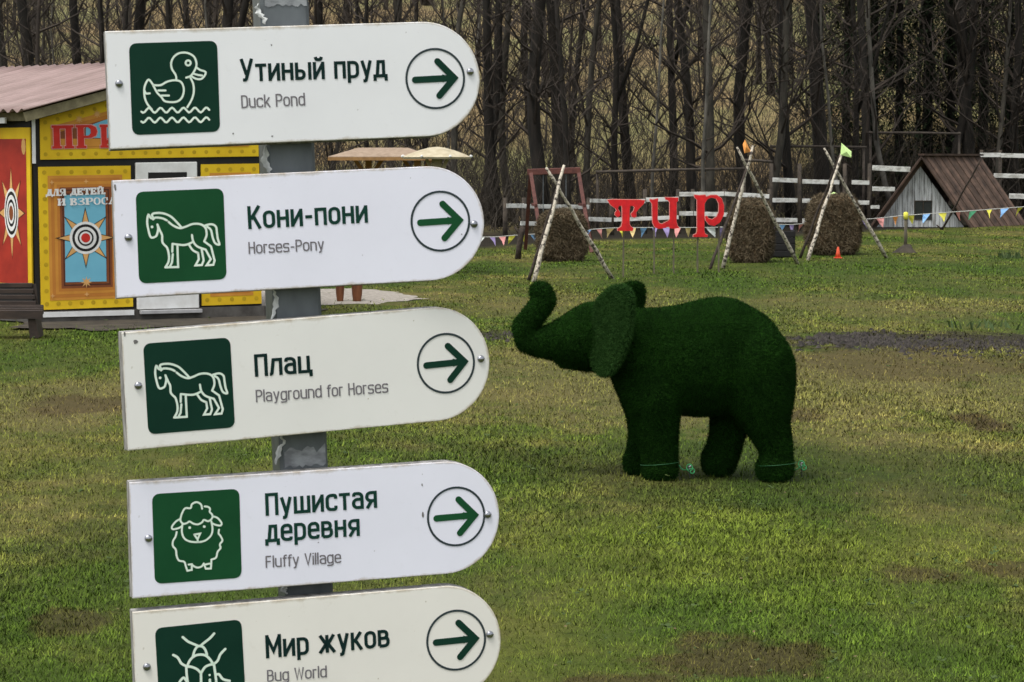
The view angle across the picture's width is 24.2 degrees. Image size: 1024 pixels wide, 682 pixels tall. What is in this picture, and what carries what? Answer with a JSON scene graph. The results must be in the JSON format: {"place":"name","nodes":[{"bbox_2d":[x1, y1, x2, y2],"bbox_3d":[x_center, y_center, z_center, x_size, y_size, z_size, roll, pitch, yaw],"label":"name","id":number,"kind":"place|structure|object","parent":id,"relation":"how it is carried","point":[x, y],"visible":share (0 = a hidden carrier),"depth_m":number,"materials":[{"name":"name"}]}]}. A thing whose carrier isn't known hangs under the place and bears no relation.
{"place":"outdoors","nodes":[
{"label":"outdoors","id":0,"kind":"place"},
{"bbox_2d":[0,0,1023,681],"bbox_3d":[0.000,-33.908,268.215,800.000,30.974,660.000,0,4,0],"label":"ground","id":1,"kind":"structure","parent":0,"point":[846,366],"depth_m":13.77,"materials":[{"name":"green plant"}]},
{"bbox_2d":[0,283,43,337],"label":"bench","id":2,"kind":"object","parent":1,"relation":"on","point":[32,312],"visible":1,"depth_m":23.30,"materials":[{"name":"brown wood"}]},
{"bbox_2d":[3,0,69,64],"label":"bare tree","id":3,"kind":"object","parent":1,"relation":"on","point":[47,19],"visible":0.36,"depth_m":80.94,"materials":[{"name":"brown plant"}]},
{"bbox_2d":[6,0,70,64],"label":"bare tree","id":4,"kind":"object","parent":1,"relation":"on","point":[51,35],"visible":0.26,"depth_m":71.28,"materials":[{"name":"brown plant"}]},
{"bbox_2d":[0,0,83,66],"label":"bare tree","id":5,"kind":"object","parent":1,"relation":"on","point":[1,59],"visible":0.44,"depth_m":65.57,"materials":[{"name":"brown plant"}]},
{"bbox_2d":[0,0,91,65],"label":"bare tree","id":6,"kind":"object","parent":1,"relation":"on","point":[26,39],"visible":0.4,"depth_m":63.68,"materials":[{"name":"brown plant"}]},
{"bbox_2d":[3,0,99,64],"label":"bare tree","id":7,"kind":"object","parent":1,"relation":"on","point":[74,39],"visible":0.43,"depth_m":64.94,"materials":[{"name":"brown plant"}]},
{"bbox_2d":[0,0,104,66],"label":"bare tree","id":8,"kind":"object","parent":1,"relation":"on","point":[36,42],"visible":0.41,"depth_m":60.46,"materials":[{"name":"brown plant"}]},
{"bbox_2d":[44,0,166,63],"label":"bare tree","id":9,"kind":"object","parent":1,"relation":"on","point":[100,17],"visible":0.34,"depth_m":62.76,"materials":[{"name":"brown plant"}]},
{"bbox_2d":[57,0,164,62],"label":"bare tree","id":10,"kind":"object","parent":1,"relation":"on","point":[140,24],"visible":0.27,"depth_m":70.36,"materials":[{"name":"brown plant"}]},
{"bbox_2d":[81,0,161,61],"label":"bare tree","id":11,"kind":"object","parent":1,"relation":"on","point":[125,3],"visible":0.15,"depth_m":69.80,"materials":[{"name":"brown plant"}]},
{"bbox_2d":[0,0,252,63],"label":"bare tree","id":12,"kind":"object","parent":1,"relation":"on","point":[214,19],"visible":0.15,"depth_m":64.06,"materials":[{"name":"brown plant"}]},
{"bbox_2d":[0,62,263,321],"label":"kiosk","id":13,"kind":"object","parent":1,"relation":"on","point":[62,166],"visible":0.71,"depth_m":25.52,"materials":[{"name":"wood"}]},
{"bbox_2d":[135,162,198,309],"bbox_3d":[-3.737,-1.143,25.881,0.687,1.591,0.052,-2,5,-24],"label":"door","id":14,"kind":"structure","parent":13,"relation":"in","point":[148,170],"depth_m":25.85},
{"bbox_2d":[10,306,325,330],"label":"bare earth","id":15,"kind":"structure","parent":1,"relation":"on","point":[115,324],"depth_m":25.29,"materials":[{"name":"brown soil"}]},
{"bbox_2d":[153,0,221,29],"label":"bare tree","id":16,"kind":"object","parent":1,"relation":"on","point":[186,4],"visible":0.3,"depth_m":81.83,"materials":[{"name":"brown plant"}]},
{"bbox_2d":[146,0,233,28],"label":"bare tree","id":17,"kind":"object","parent":1,"relation":"on","point":[168,6],"visible":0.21,"depth_m":85.64,"materials":[{"name":"brown plant"}]},
{"bbox_2d":[164,0,253,28],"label":"bare tree","id":18,"kind":"object","parent":1,"relation":"on","point":[228,15],"visible":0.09,"depth_m":62.45,"materials":[{"name":"brown plant"}]},
{"bbox_2d":[252,0,332,596],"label":"sign post","id":19,"kind":"object","parent":1,"relation":"on","point":[301,451],"visible":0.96,"depth_m":4.18,"materials":[{"name":"grey metal"}]},
{"bbox_2d":[104,22,479,150],"bbox_3d":[-0.374,-0.442,4.126,0.646,0.202,0.044,-4,5,-13],"label":"direction sign","id":20,"kind":"object","parent":19,"relation":"attached to","point":[204,87],"visible":1,"depth_m":4.11,"materials":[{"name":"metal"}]},
{"bbox_2d":[111,166,483,298],"bbox_3d":[-0.367,-0.192,4.150,0.646,0.203,0.044,-4,5,-13],"label":"direction sign","id":21,"kind":"object","parent":19,"relation":"attached to","point":[231,233],"visible":1,"depth_m":4.13,"materials":[{"name":"metal"}]},
{"bbox_2d":[118,306,488,450],"bbox_3d":[-0.354,0.059,4.169,0.654,0.205,0.044,-5,6,-19],"label":"direction sign","id":22,"kind":"object","parent":19,"relation":"attached to","point":[208,383],"visible":1,"depth_m":4.14,"materials":[{"name":"metal"}]},
{"bbox_2d":[126,460,498,598],"bbox_3d":[-0.343,0.326,4.196,0.657,0.204,0.044,-3,5,-16],"label":"direction sign","id":23,"kind":"object","parent":19,"relation":"attached to","point":[236,531],"visible":1,"depth_m":4.17,"materials":[{"name":"metal"}]},
{"bbox_2d":[130,583,500,681],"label":"direction sign","id":24,"kind":"object","parent":19,"relation":"attached to","point":[442,632],"visible":1,"depth_m":4.19,"materials":[{"name":"metal"}]},
{"bbox_2d":[309,0,360,24],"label":"bare tree","id":25,"kind":"object","parent":1,"relation":"on","point":[318,19],"visible":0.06,"depth_m":71.14,"materials":[{"name":"brown plant"}]},
{"bbox_2d":[261,288,427,305],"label":"gravel path","id":26,"kind":"structure","parent":1,"relation":"on","point":[328,296],"depth_m":29.88,"materials":[{"name":"beige gravel"}]},
{"bbox_2d":[323,0,404,167],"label":"bare tree","id":27,"kind":"object","parent":1,"relation":"on","point":[379,15],"visible":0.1,"depth_m":69.93,"materials":[{"name":"brown plant"}]},
{"bbox_2d":[323,0,407,165],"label":"bare tree","id":28,"kind":"object","parent":1,"relation":"on","point":[356,18],"visible":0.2,"depth_m":65.77,"materials":[{"name":"brown plant"}]},
{"bbox_2d":[328,148,431,168],"bbox_3d":[-2.057,-2.106,37.949,1.628,1.924,1.340,0,4,0],"label":"patio umbrella","id":29,"kind":"object","parent":1,"relation":"on","point":[368,155],"visible":0.32,"depth_m":37.54,"materials":[{"name":"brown wood"}]},
{"bbox_2d":[309,0,482,169],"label":"bare tree","id":30,"kind":"object","parent":1,"relation":"on","point":[364,22],"visible":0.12,"depth_m":63.99,"materials":[{"name":"brown plant"}]},
{"bbox_2d":[338,0,503,169],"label":"bare tree","id":31,"kind":"object","parent":1,"relation":"on","point":[415,13],"visible":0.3,"depth_m":62.32,"materials":[{"name":"brown plant"}]},
{"bbox_2d":[373,0,482,166],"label":"bare tree","id":32,"kind":"object","parent":1,"relation":"on","point":[395,9],"visible":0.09,"depth_m":71.26,"materials":[{"name":"brown plant"}]},
{"bbox_2d":[401,147,471,168],"bbox_3d":[-1.144,-1.996,36.453,1.079,1.928,0.973,0,4,0],"label":"mushroom shelter","id":33,"kind":"object","parent":1,"relation":"on","point":[436,155],"visible":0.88,"depth_m":36.13,"materials":[{"name":"beige paint"}]},
{"bbox_2d":[393,0,517,173],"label":"bare tree","id":34,"kind":"object","parent":1,"relation":"on","point":[454,130],"visible":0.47,"depth_m":59.74,"materials":[{"name":"brown plant"}]},
{"bbox_2d":[428,0,546,221],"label":"bare tree","id":35,"kind":"object","parent":1,"relation":"on","point":[504,56],"visible":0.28,"depth_m":67.15,"materials":[{"name":"brown plant"}]},
{"bbox_2d":[443,0,545,222],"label":"bare tree","id":36,"kind":"object","parent":1,"relation":"on","point":[498,4],"visible":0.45,"depth_m":65.89,"materials":[{"name":"brown plant"}]},
{"bbox_2d":[451,0,554,226],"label":"bare tree","id":37,"kind":"object","parent":1,"relation":"on","point":[488,65],"visible":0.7,"depth_m":62.30,"materials":[{"name":"brown plant"}]},
{"bbox_2d":[2,0,1023,232],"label":"undergrowth","id":38,"kind":"object","parent":1,"relation":"on","point":[518,185],"visible":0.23,"depth_m":69.04,"materials":[{"name":"brown plant"}]},
{"bbox_2d":[493,0,534,122],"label":"bare tree","id":39,"kind":"object","parent":1,"relation":"on","point":[524,16],"visible":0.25,"depth_m":82.92,"materials":[{"name":"brown plant"}]},
{"bbox_2d":[444,0,604,200],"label":"bare tree","id":40,"kind":"object","parent":1,"relation":"on","point":[554,47],"visible":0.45,"depth_m":66.93,"materials":[{"name":"brown plant"}]},
{"bbox_2d":[478,0,580,214],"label":"bare tree","id":41,"kind":"object","parent":1,"relation":"on","point":[532,131],"visible":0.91,"depth_m":59.53,"materials":[{"name":"brown plant"}]},
{"bbox_2d":[503,198,613,238],"bbox_3d":[1.079,-2.808,54.441,0.140,0.958,3.922,4,6,41],"label":"rail fence","id":42,"kind":"object","parent":1,"relation":"on","point":[610,219],"visible":0.7,"depth_m":54.02,"materials":[{"name":"white paint"}]},
{"bbox_2d":[524,167,593,252],"bbox_3d":[0.919,-2.519,45.940,1.388,1.638,1.662,0,4,0],"label":"swing frame","id":43,"kind":"object","parent":1,"relation":"on","point":[543,172],"visible":0.76,"depth_m":45.84,"materials":[{"name":"red wood"}]},
{"bbox_2d":[532,206,590,261],"bbox_3d":[0.851,-1.833,41.389,0.982,1.044,0.916,-1,4,-11],"label":"hay bale","id":44,"kind":"object","parent":1,"relation":"on","point":[566,240],"visible":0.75,"depth_m":41.05},
{"bbox_2d":[520,0,610,188],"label":"bare tree","id":45,"kind":"object","parent":1,"relation":"on","point":[581,33],"visible":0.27,"depth_m":75.21,"materials":[{"name":"brown plant"}]},
{"bbox_2d":[527,165,613,281],"bbox_3d":[0.750,-1.698,34.543,0.446,1.699,1.773,4,6,43],"label":"pole tripod","id":46,"kind":"object","parent":1,"relation":"on","point":[537,259],"visible":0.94,"depth_m":34.33,"materials":[{"name":"white wood"}]},
{"bbox_2d":[510,0,646,196],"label":"bare tree","id":47,"kind":"object","parent":1,"relation":"on","point":[568,97],"visible":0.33,"depth_m":68.79,"materials":[{"name":"brown plant"}]},
{"bbox_2d":[500,0,657,228],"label":"bare tree","id":48,"kind":"object","parent":1,"relation":"on","point":[613,153],"visible":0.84,"depth_m":61.50,"materials":[{"name":"brown plant"}]},
{"bbox_2d":[491,0,670,204],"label":"bare tree","id":49,"kind":"object","parent":1,"relation":"on","point":[567,150],"visible":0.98,"depth_m":58.38,"materials":[{"name":"brown plant"}]},
{"bbox_2d":[543,0,659,225],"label":"bare tree","id":50,"kind":"object","parent":1,"relation":"on","point":[597,11],"visible":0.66,"depth_m":63.74,"materials":[{"name":"brown plant"}]},
{"bbox_2d":[557,0,664,223],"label":"bare tree","id":51,"kind":"object","parent":1,"relation":"on","point":[623,106],"visible":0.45,"depth_m":65.57,"materials":[{"name":"brown plant"}]},
{"bbox_2d":[607,199,644,275],"bbox_3d":[1.698,-1.518,35.627,0.571,1.200,0.093,1,4,7],"label":"letter","id":52,"kind":"object","parent":1,"relation":"on","point":[627,204],"visible":0.98,"depth_m":35.55,"materials":[{"name":"red paint"}]},
{"bbox_2d":[510,279,797,481],"bbox_3d":[0.772,0.209,13.011,1.576,1.095,0.770,0,4,0],"label":"topiary elephant","id":53,"kind":"object","parent":1,"relation":"on","point":[726,366],"visible":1,"depth_m":12.83},
{"bbox_2d":[607,0,707,229],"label":"bare tree","id":54,"kind":"object","parent":1,"relation":"on","point":[653,165],"visible":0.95,"depth_m":59.15,"materials":[{"name":"brown plant"}]},
{"bbox_2d":[649,197,678,273],"bbox_3d":[2.328,-1.589,36.434,0.466,1.218,0.114,1,4,7],"label":"letter","id":55,"kind":"object","parent":1,"relation":"on","point":[672,221],"visible":0.97,"depth_m":36.36,"materials":[{"name":"red paint"}]},
{"bbox_2d":[598,0,731,213],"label":"bare tree","id":56,"kind":"object","parent":1,"relation":"on","point":[670,37],"visible":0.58,"depth_m":65.02,"materials":[{"name":"brown plant"}]},
{"bbox_2d":[596,159,771,230],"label":"timber arch","id":57,"kind":"structure","parent":1,"relation":"on","point":[743,168],"depth_m":58.75,"materials":[{"name":"brown wood"}]},
{"bbox_2d":[614,189,771,233],"bbox_3d":[4.328,-3.103,57.422,4.051,1.099,0.137,-1,4,-14],"label":"rail fence","id":58,"kind":"object","parent":1,"relation":"on","point":[691,213],"visible":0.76,"depth_m":57.35,"materials":[{"name":"white paint"}]},
{"bbox_2d":[693,194,723,271],"bbox_3d":[3.010,-1.622,36.633,0.479,1.255,0.118,1,4,7],"label":"letter","id":59,"kind":"object","parent":1,"relation":"on","point":[701,217],"visible":0.95,"depth_m":36.56,"materials":[{"name":"red paint"}]},
{"bbox_2d":[623,0,799,229],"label":"bare tree","id":60,"kind":"object","parent":1,"relation":"on","point":[710,187],"visible":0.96,"depth_m":59.61,"materials":[{"name":"brown plant"}]},
{"bbox_2d":[665,0,759,231],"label":"bare tree","id":61,"kind":"object","parent":1,"relation":"on","point":[704,139],"visible":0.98,"depth_m":58.15,"materials":[{"name":"brown plant"}]},
{"bbox_2d":[682,1,766,148],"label":"bare tree","id":62,"kind":"object","parent":1,"relation":"on","point":[703,82],"visible":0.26,"depth_m":77.42,"materials":[{"name":"brown plant"}]},
{"bbox_2d":[615,0,836,226],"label":"bare tree","id":63,"kind":"object","parent":1,"relation":"on","point":[684,71],"visible":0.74,"depth_m":61.30,"materials":[{"name":"brown plant"}]},
{"bbox_2d":[694,0,780,192],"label":"bare tree","id":64,"kind":"object","parent":1,"relation":"on","point":[740,77],"visible":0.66,"depth_m":63.48,"materials":[{"name":"brown plant"}]},
{"bbox_2d":[723,195,776,262],"bbox_3d":[4.064,-1.878,40.662,0.921,1.234,0.850,1,4,11],"label":"hay bale","id":65,"kind":"object","parent":1,"relation":"on","point":[754,236],"visible":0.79,"depth_m":40.34},
{"bbox_2d":[481,328,1023,358],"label":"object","id":66,"kind":"object","parent":1,"relation":"on","point":[852,341],"visible":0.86,"depth_m":22.50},
{"bbox_2d":[708,140,799,269],"bbox_3d":[3.911,-2.243,39.137,0.276,2.103,2.579,4,6,41],"label":"pole tripod","id":67,"kind":"object","parent":1,"relation":"on","point":[773,218],"visible":0.97,"depth_m":38.83,"materials":[{"name":"white wood"}]},
{"bbox_2d":[712,0,804,117],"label":"bare tree","id":68,"kind":"object","parent":1,"relation":"on","point":[768,39],"visible":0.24,"depth_m":77.96,"materials":[{"name":"brown plant"}]},
{"bbox_2d":[772,230,794,257],"bbox_3d":[4.798,-1.720,42.388,0.417,0.490,0.370,0,4,0],"label":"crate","id":69,"kind":"object","parent":1,"relation":"on","point":[781,250],"visible":0.51,"depth_m":42.21,"materials":[{"name":"grey wood"}]},
{"bbox_2d":[690,0,894,225],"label":"bare tree","id":70,"kind":"object","parent":1,"relation":"on","point":[787,158],"visible":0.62,"depth_m":63.45,"materials":[{"name":"brown plant"}]},
{"bbox_2d":[735,0,859,215],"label":"bare tree","id":71,"kind":"object","parent":1,"relation":"on","point":[784,110],"visible":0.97,"depth_m":61.49,"materials":[{"name":"brown plant"}]},
{"bbox_2d":[764,0,842,177],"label":"bare tree","id":72,"kind":"object","parent":1,"relation":"on","point":[805,116],"visible":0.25,"depth_m":74.90,"materials":[{"name":"brown plant"}]},
{"bbox_2d":[728,0,886,195],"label":"bare tree","id":73,"kind":"object","parent":1,"relation":"on","point":[817,98],"visible":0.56,"depth_m":65.93,"materials":[{"name":"brown plant"}]},
{"bbox_2d":[762,0,874,179],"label":"spruce tree","id":74,"kind":"object","parent":1,"relation":"on","point":[799,41],"visible":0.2,"depth_m":75.52,"materials":[{"name":"green plant"}]},
{"bbox_2d":[770,145,866,223],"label":"timber arch","id":75,"kind":"structure","parent":1,"relation":"on","point":[836,146],"depth_m":63.70,"materials":[{"name":"brown wood"}]},
{"bbox_2d":[750,0,897,192],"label":"bare tree","id":76,"kind":"object","parent":1,"relation":"on","point":[831,146],"visible":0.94,"depth_m":62.39,"materials":[{"name":"brown plant"}]},
{"bbox_2d":[802,191,864,255],"bbox_3d":[5.979,-2.176,44.471,1.093,1.255,1.036,-1,4,-8],"label":"hay bale","id":77,"kind":"object","parent":1,"relation":"on","point":[842,225],"visible":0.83,"depth_m":44.08},
{"bbox_2d":[759,0,915,199],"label":"bare tree","id":78,"kind":"object","parent":1,"relation":"on","point":[854,138],"visible":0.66,"depth_m":66.54,"materials":[{"name":"brown plant"}]},
{"bbox_2d":[769,164,909,229],"bbox_3d":[8.346,-3.661,60.803,4.224,1.707,0.138,-2,5,-26],"label":"rail fence","id":79,"kind":"object","parent":1,"relation":"on","point":[797,180],"visible":0.81,"depth_m":60.50,"materials":[{"name":"white paint"}]},
{"bbox_2d":[799,143,887,260],"bbox_3d":[5.611,-2.451,42.099,2.232,2.068,0.866,-4,6,-43],"label":"pole tripod","id":80,"kind":"object","parent":1,"relation":"on","point":[845,151],"visible":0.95,"depth_m":41.98,"materials":[{"name":"white wood"}]},
{"bbox_2d":[789,0,919,205],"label":"spruce tree","id":81,"kind":"object","parent":1,"relation":"on","point":[846,46],"visible":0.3,"depth_m":71.47,"materials":[{"name":"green plant"}]},
{"bbox_2d":[754,0,969,218],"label":"bare tree","id":82,"kind":"object","parent":1,"relation":"on","point":[865,117],"visible":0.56,"depth_m":69.89,"materials":[{"name":"brown plant"}]},
{"bbox_2d":[802,0,940,175],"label":"spruce tree","id":83,"kind":"object","parent":1,"relation":"on","point":[874,43],"visible":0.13,"depth_m":77.36,"materials":[{"name":"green plant"}]},
{"bbox_2d":[828,0,944,86],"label":"spruce tree","id":84,"kind":"object","parent":1,"relation":"on","point":[888,20],"visible":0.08,"depth_m":91.27,"materials":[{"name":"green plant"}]},
{"bbox_2d":[832,0,942,201],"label":"bare tree","id":85,"kind":"object","parent":1,"relation":"on","point":[875,116],"visible":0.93,"depth_m":65.17,"materials":[{"name":"brown plant"}]},
{"bbox_2d":[833,0,953,201],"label":"spruce tree","id":86,"kind":"object","parent":1,"relation":"on","point":[901,40],"visible":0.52,"depth_m":72.54,"materials":[{"name":"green plant"}]},
{"bbox_2d":[892,212,915,252],"bbox_3d":[7.402,-2.041,44.999,0.412,0.780,0.400,-3,5,-33],"label":"bunting post","id":87,"kind":"object","parent":1,"relation":"on","point":[906,248],"visible":0.97,"depth_m":44.96,"materials":[{"name":"grey wood"}]},
{"bbox_2d":[862,206,1023,227],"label":"bunting","id":88,"kind":"object","parent":87,"relation":"hanging from","point":[941,214],"visible":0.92,"depth_m":44.94,"materials":[{"name":"multicoloured fabric"}]},
{"bbox_2d":[869,131,960,216],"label":"timber arch","id":89,"kind":"structure","parent":1,"relation":"on","point":[870,142],"depth_m":66.66,"materials":[{"name":"brown wood"}]},
{"bbox_2d":[871,0,998,193],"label":"spruce tree","id":90,"kind":"object","parent":1,"relation":"on","point":[928,31],"visible":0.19,"depth_m":75.42,"materials":[{"name":"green plant"}]},
{"bbox_2d":[888,0,1005,153],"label":"bare tree","id":91,"kind":"object","parent":1,"relation":"on","point":[963,12],"visible":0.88,"depth_m":70.60,"materials":[{"name":"brown plant"}]},
{"bbox_2d":[871,154,1023,227],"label":"hut","id":92,"kind":"object","parent":1,"relation":"on","point":[933,183],"visible":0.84,"depth_m":62.48,"materials":[{"name":"brown wood"}]},
{"bbox_2d":[914,200,931,219],"bbox_3d":[10.741,-3.417,62.422,0.464,0.509,0.035,0,4,0],"label":"window","id":93,"kind":"structure","parent":92,"relation":"in","point":[920,206],"depth_m":62.43,"materials":[{"name":"black glass"}]},
{"bbox_2d":[874,0,1023,214],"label":"bare tree","id":94,"kind":"object","parent":1,"relation":"on","point":[1017,48],"visible":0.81,"depth_m":70.35,"materials":[{"name":"brown plant"}]},
{"bbox_2d":[881,0,1022,217],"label":"spruce tree","id":95,"kind":"object","parent":1,"relation":"on","point":[949,111],"visible":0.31,"depth_m":72.45,"materials":[{"name":"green plant"}]},
{"bbox_2d":[895,0,1023,153],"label":"bare tree","id":96,"kind":"object","parent":1,"relation":"on","point":[967,94],"visible":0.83,"depth_m":70.43,"materials":[{"name":"brown plant"}]},
{"bbox_2d":[908,0,1023,180],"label":"bare tree","id":97,"kind":"object","parent":1,"relation":"on","point":[1001,114],"visible":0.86,"depth_m":69.62,"materials":[{"name":"brown plant"}]},
{"bbox_2d":[919,0,1023,149],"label":"spruce tree","id":98,"kind":"object","parent":1,"relation":"on","point":[990,45],"visible":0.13,"depth_m":79.42,"materials":[{"name":"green plant"}]},
{"bbox_2d":[944,0,1023,187],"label":"spruce tree","id":99,"kind":"object","parent":1,"relation":"on","point":[1011,61],"visible":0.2,"depth_m":75.51,"materials":[{"name":"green plant"}]},
{"bbox_2d":[948,318,1020,329],"bbox_3d":[4.902,-0.180,24.469,0.834,0.099,0.672,0,4,0],"label":"weed tuft","id":100,"kind":"object","parent":1,"relation":"on","point":[991,325],"visible":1,"depth_m":24.49,"materials":[{"name":"green plant"}]},
{"bbox_2d":[963,0,1023,213],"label":"bare tree","id":101,"kind":"object","parent":1,"relation":"on","point":[1011,43],"visible":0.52,"depth_m":71.42,"materials":[{"name":"brown plant"}]},
{"bbox_2d":[974,1,1023,193],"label":"spruce tree","id":102,"kind":"object","parent":1,"relation":"on","point":[1008,93],"visible":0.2,"depth_m":73.48,"materials":[{"name":"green plant"}]},
{"bbox_2d":[980,150,1023,198],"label":"rail fence","id":103,"kind":"object","parent":1,"relation":"on","point":[1000,155],"visible":0.66,"depth_m":66.90,"materials":[{"name":"white paint"}]},
{"bbox_2d":[588,227,722,236],"bbox_3d":[2.624,-1.943,42.979,2.671,0.241,0.151,0,4,0],"label":"bunting","id":104,"kind":"object","parent":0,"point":[711,230],"visible":0.62,"depth_m":42.97,"materials":[{"name":"multicoloured fabric"}]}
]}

